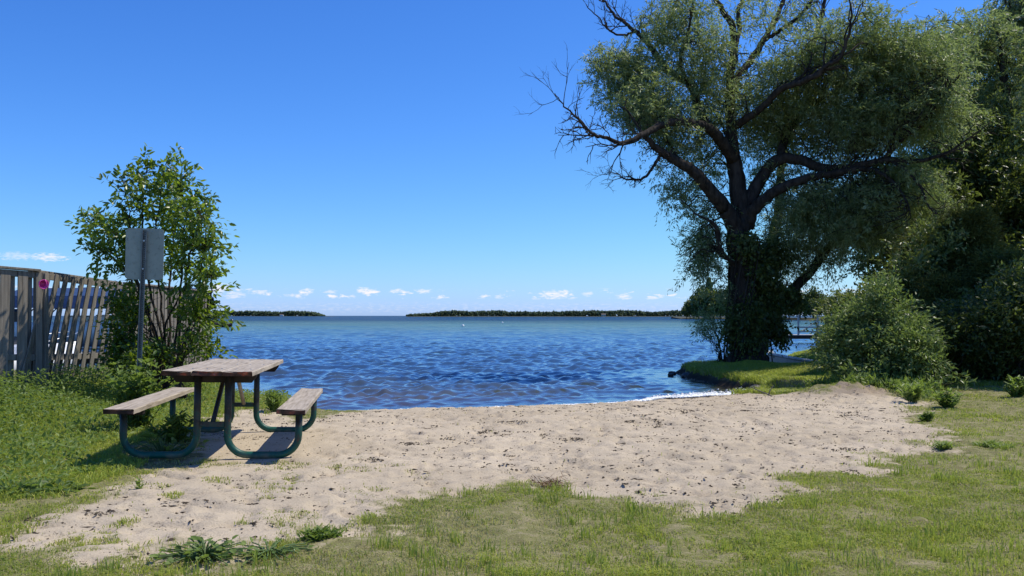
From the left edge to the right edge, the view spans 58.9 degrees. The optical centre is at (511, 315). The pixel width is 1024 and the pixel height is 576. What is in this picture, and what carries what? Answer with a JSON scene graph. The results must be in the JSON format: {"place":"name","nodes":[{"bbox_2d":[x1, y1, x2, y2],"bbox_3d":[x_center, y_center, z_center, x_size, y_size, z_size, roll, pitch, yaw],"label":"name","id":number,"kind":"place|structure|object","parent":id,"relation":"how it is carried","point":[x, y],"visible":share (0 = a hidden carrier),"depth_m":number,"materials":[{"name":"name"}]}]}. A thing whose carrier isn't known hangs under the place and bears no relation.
{"place":"outdoors","nodes":[
{"label":"outdoors","id":0,"kind":"place"},
{"bbox_2d":[0,361,291,500],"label":"long grass","id":1,"kind":"structure","parent":0,"point":[109,468],"depth_m":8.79,"materials":[{"name":"green plant"}]},
{"bbox_2d":[32,316,823,410],"bbox_3d":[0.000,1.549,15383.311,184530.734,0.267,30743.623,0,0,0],"label":"water","id":2,"kind":"structure","parent":0,"point":[373,362],"depth_m":34.05,"materials":[{"name":"blue liquid"}]},
{"bbox_2d":[14,331,77,369],"bbox_3d":[-11.669,1.030,20.710,1.700,1.289,4.605,0,0,20],"label":"motorboat","id":3,"kind":"object","parent":2,"relation":"on","point":[15,344],"visible":0.12,"depth_m":21.27,"materials":[{"name":"white paint"}]},
{"bbox_2d":[79,358,111,363],"bbox_3d":[-14.000,1.900,24.500,9.000,2.000,1.500,0,0,0],"label":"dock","id":4,"kind":"object","parent":2,"relation":"in","point":[95,361],"visible":0.01,"depth_m":23.77,"materials":[{"name":"grey wood"}]},
{"bbox_2d":[214,319,232,326],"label":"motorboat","id":5,"kind":"object","parent":2,"relation":"on","point":[230,324],"visible":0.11,"depth_m":124.60,"materials":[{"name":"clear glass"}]},
{"bbox_2d":[481,387,744,406],"bbox_3d":[1.425,1.571,16.686,9.074,0.091,1.372,0,0,-32],"label":"shore foam","id":6,"kind":"object","parent":2,"relation":"on","point":[691,395],"visible":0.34,"depth_m":17.75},
{"bbox_2d":[788,315,820,338],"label":"dock","id":7,"kind":"object","parent":2,"relation":"in","point":[801,336],"visible":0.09,"depth_m":51.22,"materials":[{"name":"grey wood"}]},
{"bbox_2d":[0,0,1016,315],"label":"sky","id":8,"kind":"structure","parent":0,"point":[364,157],"materials":[{"name":"blue"}]},
{"bbox_2d":[0,355,1023,575],"bbox_3d":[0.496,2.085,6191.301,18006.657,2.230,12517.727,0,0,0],"label":"ground","id":9,"kind":"structure","parent":0,"point":[215,520],"depth_m":7.07,"materials":[{"name":"beige sand"}]},
{"bbox_2d":[0,476,50,499],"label":"broadleaf weed","id":10,"kind":"object","parent":9,"relation":"on","point":[33,486],"visible":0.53,"depth_m":6.21,"materials":[{"name":"green plant"}]},
{"bbox_2d":[24,478,97,494],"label":"broadleaf weed","id":11,"kind":"object","parent":9,"relation":"on","point":[60,487],"visible":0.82,"depth_m":6.23,"materials":[{"name":"green plant"}]},
{"bbox_2d":[0,266,209,390],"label":"wooden fence","id":12,"kind":"object","parent":9,"relation":"on","point":[36,349],"visible":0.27,"depth_m":13.25,"materials":[{"name":"grey wood"}]},
{"bbox_2d":[38,279,48,288],"bbox_3d":[-6.549,-0.438,12.680,0.134,0.142,0.181,0,0,-29],"label":"pail","id":13,"kind":"object","parent":12,"relation":"hanging from","point":[43,284],"visible":1,"depth_m":12.70,"materials":[{"name":"pink plastic"}]},
{"bbox_2d":[15,288,214,352],"bbox_3d":[-13.700,1.025,31.000,6.000,3.950,3.400,0,0,0],"label":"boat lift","id":14,"kind":"object","parent":9,"relation":"on","point":[75,297],"visible":0.02,"depth_m":29.46,"materials":[{"name":"metal"}]},
{"bbox_2d":[14,309,119,346],"bbox_3d":[-13.900,0.368,30.972,6.005,1.364,2.100,0,0,-8],"label":"motorboat","id":15,"kind":"object","parent":14,"relation":"on","point":[69,327],"visible":0.06,"depth_m":30.02,"materials":[{"name":"white paint"}]},
{"bbox_2d":[133,477,143,488],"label":"leafy weed","id":16,"kind":"object","parent":9,"relation":"on","point":[138,483],"visible":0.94,"depth_m":6.36,"materials":[{"name":"green plant"}]},
{"bbox_2d":[99,358,178,430],"bbox_3d":[-4.009,0.837,9.633,0.728,0.780,0.776,0,0,19],"label":"leafy weed","id":17,"kind":"object","parent":9,"relation":"on","point":[135,381],"visible":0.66,"depth_m":9.56,"materials":[{"name":"green plant"}]},
{"bbox_2d":[125,228,163,372],"bbox_3d":[-4.221,0.010,10.400,0.440,2.037,0.047,0,0,-4],"label":"sign","id":18,"kind":"object","parent":9,"relation":"on","point":[144,254],"visible":0.87,"depth_m":10.41,"materials":[{"name":"metal"}]},
{"bbox_2d":[63,142,245,375],"bbox_3d":[-5.306,-0.837,13.412,3.270,3.470,2.158,0,0,43],"label":"sapling tree","id":19,"kind":"object","parent":9,"relation":"on","point":[193,240],"visible":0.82,"depth_m":13.21,"materials":[{"name":"green plant"}]},
{"bbox_2d":[86,279,238,399],"bbox_3d":[-5.124,0.393,12.989,2.222,1.881,2.002,0,0,0],"label":"shrub","id":20,"kind":"object","parent":9,"relation":"on","point":[122,348],"visible":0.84,"depth_m":12.91,"materials":[{"name":"green plant"}]},
{"bbox_2d":[130,433,208,450],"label":"broadleaf weed","id":21,"kind":"object","parent":9,"relation":"on","point":[161,446],"visible":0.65,"depth_m":7.98,"materials":[{"name":"green plant"}]},
{"bbox_2d":[147,409,210,443],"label":"leafy weed","id":22,"kind":"object","parent":9,"relation":"on","point":[177,428],"visible":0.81,"depth_m":8.65,"materials":[{"name":"green plant"}]},
{"bbox_2d":[148,535,252,565],"bbox_3d":[-1.558,1.183,4.594,0.508,0.108,0.477,0,0,0],"label":"broadleaf weed","id":23,"kind":"object","parent":9,"relation":"on","point":[208,552],"visible":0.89,"depth_m":4.54,"materials":[{"name":"green plant"}]},
{"bbox_2d":[103,359,322,458],"bbox_3d":[-2.664,0.834,8.559,1.581,0.758,2.475,1,-1,-8],"label":"picnic table","id":24,"kind":"object","parent":9,"relation":"on","point":[228,374],"visible":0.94,"depth_m":7.73,"materials":[{"name":"brown wood"}]},
{"bbox_2d":[229,537,316,565],"bbox_3d":[-1.221,1.195,4.644,0.454,0.074,0.466,0,0,-15],"label":"broadleaf weed","id":25,"kind":"object","parent":9,"relation":"on","point":[261,550],"visible":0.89,"depth_m":4.62,"materials":[{"name":"green plant"}]},
{"bbox_2d":[262,389,287,411],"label":"leafy weed","id":26,"kind":"object","parent":9,"relation":"on","point":[274,403],"visible":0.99,"depth_m":11.45,"materials":[{"name":"green plant"}]},
{"bbox_2d":[296,524,344,541],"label":"leafy weed","id":27,"kind":"object","parent":9,"relation":"on","point":[318,533],"visible":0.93,"depth_m":4.92,"materials":[{"name":"green plant"}]},
{"bbox_2d":[1,385,959,575],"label":"beach debris","id":28,"kind":"object","parent":9,"relation":"on","point":[409,444],"visible":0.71,"depth_m":8.22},
{"bbox_2d":[529,473,573,488],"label":"straw clump","id":29,"kind":"object","parent":9,"relation":"on","point":[550,483],"visible":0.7,"depth_m":6.55,"materials":[{"name":"plant"}]},
{"bbox_2d":[685,297,728,361],"bbox_3d":[5.387,0.405,24.591,1.409,1.910,1.339,0,0,-34],"label":"shrub","id":30,"kind":"object","parent":9,"relation":"on","point":[705,330],"visible":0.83,"depth_m":24.55,"materials":[{"name":"green plant"}]},
{"bbox_2d":[519,0,1002,361],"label":"willow tree","id":31,"kind":"object","parent":9,"relation":"on","point":[913,96],"visible":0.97,"depth_m":23.33,"materials":[{"name":"green plant"}]},
{"bbox_2d":[716,229,811,361],"bbox_3d":[6.630,-0.283,24.285,3.125,3.997,2.022,0,0,-29],"label":"ivy","id":32,"kind":"object","parent":31,"relation":"attached to","point":[774,294],"visible":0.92,"depth_m":23.70,"materials":[{"name":"green plant"}]},
{"bbox_2d":[750,385,773,396],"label":"driftwood branch","id":33,"kind":"object","parent":9,"relation":"on","point":[768,394],"visible":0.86,"depth_m":14.19,"materials":[{"name":"wood"}]},
{"bbox_2d":[768,352,817,362],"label":"seawall","id":34,"kind":"object","parent":9,"relation":"on","point":[779,358],"visible":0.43,"depth_m":26.65,"materials":[{"name":"stone"}]},
{"bbox_2d":[788,349,836,359],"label":"lawn","id":35,"kind":"structure","parent":9,"relation":"on","point":[797,354],"depth_m":29.32,"materials":[{"name":"green plant"}]},
{"bbox_2d":[802,369,946,399],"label":"shrub edge weeds","id":36,"kind":"object","parent":9,"relation":"on","point":[930,386],"visible":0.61,"depth_m":14.10,"materials":[{"name":"green plant"}]},
{"bbox_2d":[801,208,974,366],"bbox_3d":[7.686,-0.501,18.714,3.300,3.449,2.534,0,0,21],"label":"shrub","id":37,"kind":"object","parent":9,"relation":"on","point":[917,258],"visible":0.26,"depth_m":18.26,"materials":[{"name":"green plant"}]},
{"bbox_2d":[799,260,977,391],"bbox_3d":[6.102,0.313,15.161,2.342,2.517,3.169,0,0,0],"label":"shrub","id":38,"kind":"object","parent":9,"relation":"on","point":[881,334],"visible":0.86,"depth_m":15.03,"materials":[{"name":"green plant"}]},
{"bbox_2d":[896,382,925,402],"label":"leafy weed","id":39,"kind":"object","parent":9,"relation":"on","point":[913,393],"visible":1,"depth_m":12.52,"materials":[{"name":"green plant"}]},
{"bbox_2d":[887,222,934,286],"bbox_3d":[9.112,-0.396,20.020,2.684,3.395,2.535,0,0,44],"label":"cedar tree","id":40,"kind":"object","parent":9,"relation":"on","point":[906,247],"visible":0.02,"depth_m":19.97,"materials":[{"name":"green plant"}]},
{"bbox_2d":[917,410,935,421],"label":"leafy weed","id":41,"kind":"object","parent":9,"relation":"on","point":[927,416],"visible":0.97,"depth_m":10.55,"materials":[{"name":"green plant"}]},
{"bbox_2d":[835,81,1023,284],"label":"background tree","id":42,"kind":"object","parent":9,"relation":"on","point":[1008,202],"visible":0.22,"depth_m":26.18,"materials":[{"name":"green plant"}]},
{"bbox_2d":[853,231,1023,293],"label":"understory bush","id":43,"kind":"object","parent":9,"relation":"on","point":[877,267],"visible":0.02,"depth_m":23.97,"materials":[{"name":"green plant"}]},
{"bbox_2d":[901,264,981,321],"bbox_3d":[8.326,0.144,17.577,2.059,2.317,1.927,0,0,0],"label":"cedar tree","id":44,"kind":"object","parent":9,"relation":"on","point":[937,286],"visible":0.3,"depth_m":17.36,"materials":[{"name":"green plant"}]},
{"bbox_2d":[929,440,959,449],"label":"leafy weed","id":45,"kind":"object","parent":9,"relation":"on","point":[942,445],"visible":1,"depth_m":8.23,"materials":[{"name":"green plant"}]},
{"bbox_2d":[930,387,966,408],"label":"leafy weed","id":46,"kind":"object","parent":9,"relation":"on","point":[947,399],"visible":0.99,"depth_m":11.81,"materials":[{"name":"green plant"}]},
{"bbox_2d":[897,0,1023,241],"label":"willow tree","id":47,"kind":"object","parent":9,"relation":"on","point":[999,71],"visible":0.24,"depth_m":27.62,"materials":[{"name":"green plant"}]},
{"bbox_2d":[914,195,1013,293],"bbox_3d":[9.258,-0.588,18.464,2.958,3.778,2.966,0,0,0],"label":"cedar tree","id":48,"kind":"object","parent":9,"relation":"on","point":[979,225],"visible":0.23,"depth_m":18.16,"materials":[{"name":"green plant"}]},
{"bbox_2d":[913,283,1023,380],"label":"understory bush","id":49,"kind":"object","parent":9,"relation":"on","point":[950,318],"visible":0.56,"depth_m":15.12,"materials":[{"name":"green plant"}]},
{"bbox_2d":[955,255,1023,381],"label":"understory bush","id":50,"kind":"object","parent":9,"relation":"on","point":[1012,332],"visible":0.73,"depth_m":14.73,"materials":[{"name":"green plant"}]},
{"bbox_2d":[957,243,1021,300],"bbox_3d":[9.296,-0.065,17.525,2.356,2.733,2.284,0,0,22],"label":"cedar tree","id":51,"kind":"object","parent":9,"relation":"on","point":[981,262],"visible":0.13,"depth_m":17.37,"materials":[{"name":"green plant"}]},
{"bbox_2d":[969,438,1016,448],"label":"leafy weed","id":52,"kind":"object","parent":9,"relation":"on","point":[993,444],"visible":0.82,"depth_m":8.38,"materials":[{"name":"green plant"}]},
{"bbox_2d":[972,241,1023,305],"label":"cedar tree","id":53,"kind":"object","parent":9,"relation":"on","point":[1008,258],"visible":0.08,"depth_m":16.92,"materials":[{"name":"green plant"}]},
{"bbox_2d":[973,0,1023,122],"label":"willow tree","id":54,"kind":"object","parent":9,"relation":"on","point":[1015,10],"visible":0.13,"depth_m":32.31,"materials":[{"name":"green plant"}]},
{"bbox_2d":[992,0,1023,165],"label":"broadleaf tree","id":55,"kind":"object","parent":9,"relation":"on","point":[1020,88],"visible":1,"depth_m":18.45,"materials":[{"name":"green plant"}]},
{"bbox_2d":[1003,374,1023,397],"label":"leafy weed","id":56,"kind":"object","parent":9,"relation":"on","point":[1016,389],"visible":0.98,"depth_m":12.76,"materials":[{"name":"green plant"}]},
{"bbox_2d":[0,381,1023,575],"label":"lawn grass","id":57,"kind":"structure","parent":0,"point":[771,541],"depth_m":5.22,"materials":[{"name":"green plant"}]},
{"bbox_2d":[406,316,724,316],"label":"shore land","id":58,"kind":"structure","parent":0,"point":[551,316],"depth_m":1497.53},
{"bbox_2d":[406,309,715,315],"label":"forest","id":59,"kind":"object","parent":58,"relation":"on","point":[620,312],"visible":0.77,"depth_m":1506.55,"materials":[{"name":"green plant"}]},
{"bbox_2d":[671,317,823,320],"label":"headland","id":60,"kind":"structure","parent":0,"point":[724,318],"depth_m":338.41,"materials":[{"name":"green plant"}]},
{"bbox_2d":[681,304,691,317],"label":"shore tree","id":61,"kind":"object","parent":60,"relation":"on","point":[683,311],"visible":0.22,"depth_m":449.94,"materials":[{"name":"green plant"}]},
{"bbox_2d":[684,298,694,318],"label":"shore tree","id":62,"kind":"object","parent":60,"relation":"on","point":[687,305],"visible":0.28,"depth_m":438.62,"materials":[{"name":"green plant"}]},
{"bbox_2d":[690,288,705,318],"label":"shore tree","id":63,"kind":"object","parent":60,"relation":"on","point":[692,308],"visible":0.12,"depth_m":430.04,"materials":[{"name":"green plant"}]},
{"bbox_2d":[689,284,714,316],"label":"shore tree","id":64,"kind":"object","parent":60,"relation":"on","point":[695,307],"visible":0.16,"depth_m":424.44,"materials":[{"name":"green plant"}]},
{"bbox_2d":[694,288,718,318],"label":"shore tree","id":65,"kind":"object","parent":60,"relation":"on","point":[701,300],"visible":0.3,"depth_m":413.02,"materials":[{"name":"green plant"}]},
{"bbox_2d":[701,277,715,315],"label":"shore tree","id":66,"kind":"object","parent":60,"relation":"on","point":[707,289],"visible":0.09,"depth_m":419.46,"materials":[{"name":"green plant"}]},
{"bbox_2d":[709,289,724,318],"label":"shore tree","id":67,"kind":"object","parent":60,"relation":"on","point":[714,304],"visible":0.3,"depth_m":403.91,"materials":[{"name":"green plant"}]},
{"bbox_2d":[717,285,732,315],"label":"shore tree","id":68,"kind":"object","parent":60,"relation":"on","point":[723,306],"visible":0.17,"depth_m":399.45,"materials":[{"name":"green plant"}]},
{"bbox_2d":[793,290,804,317],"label":"shore tree","id":69,"kind":"object","parent":60,"relation":"on","point":[798,312],"visible":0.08,"depth_m":329.94,"materials":[{"name":"green plant"}]},
{"bbox_2d":[800,284,825,317],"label":"shore tree","id":70,"kind":"object","parent":60,"relation":"on","point":[815,296],"visible":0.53,"depth_m":319.36,"materials":[{"name":"green plant"}]},
{"bbox_2d":[812,295,836,315],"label":"shore tree","id":71,"kind":"object","parent":60,"relation":"on","point":[820,301],"visible":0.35,"depth_m":299.24,"materials":[{"name":"green plant"}]},
{"bbox_2d":[680,357,1023,394],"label":"bank grass","id":72,"kind":"structure","parent":0,"point":[764,372],"depth_m":19.82,"materials":[{"name":"green plant"}]},
{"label":"shore land","id":73,"kind":"structure","parent":0,"visible":0},
{"bbox_2d":[218,310,325,315],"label":"forest","id":74,"kind":"object","parent":73,"relation":"on","point":[270,313],"visible":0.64,"depth_m":2505.30,"materials":[{"name":"green plant"}]}
]}

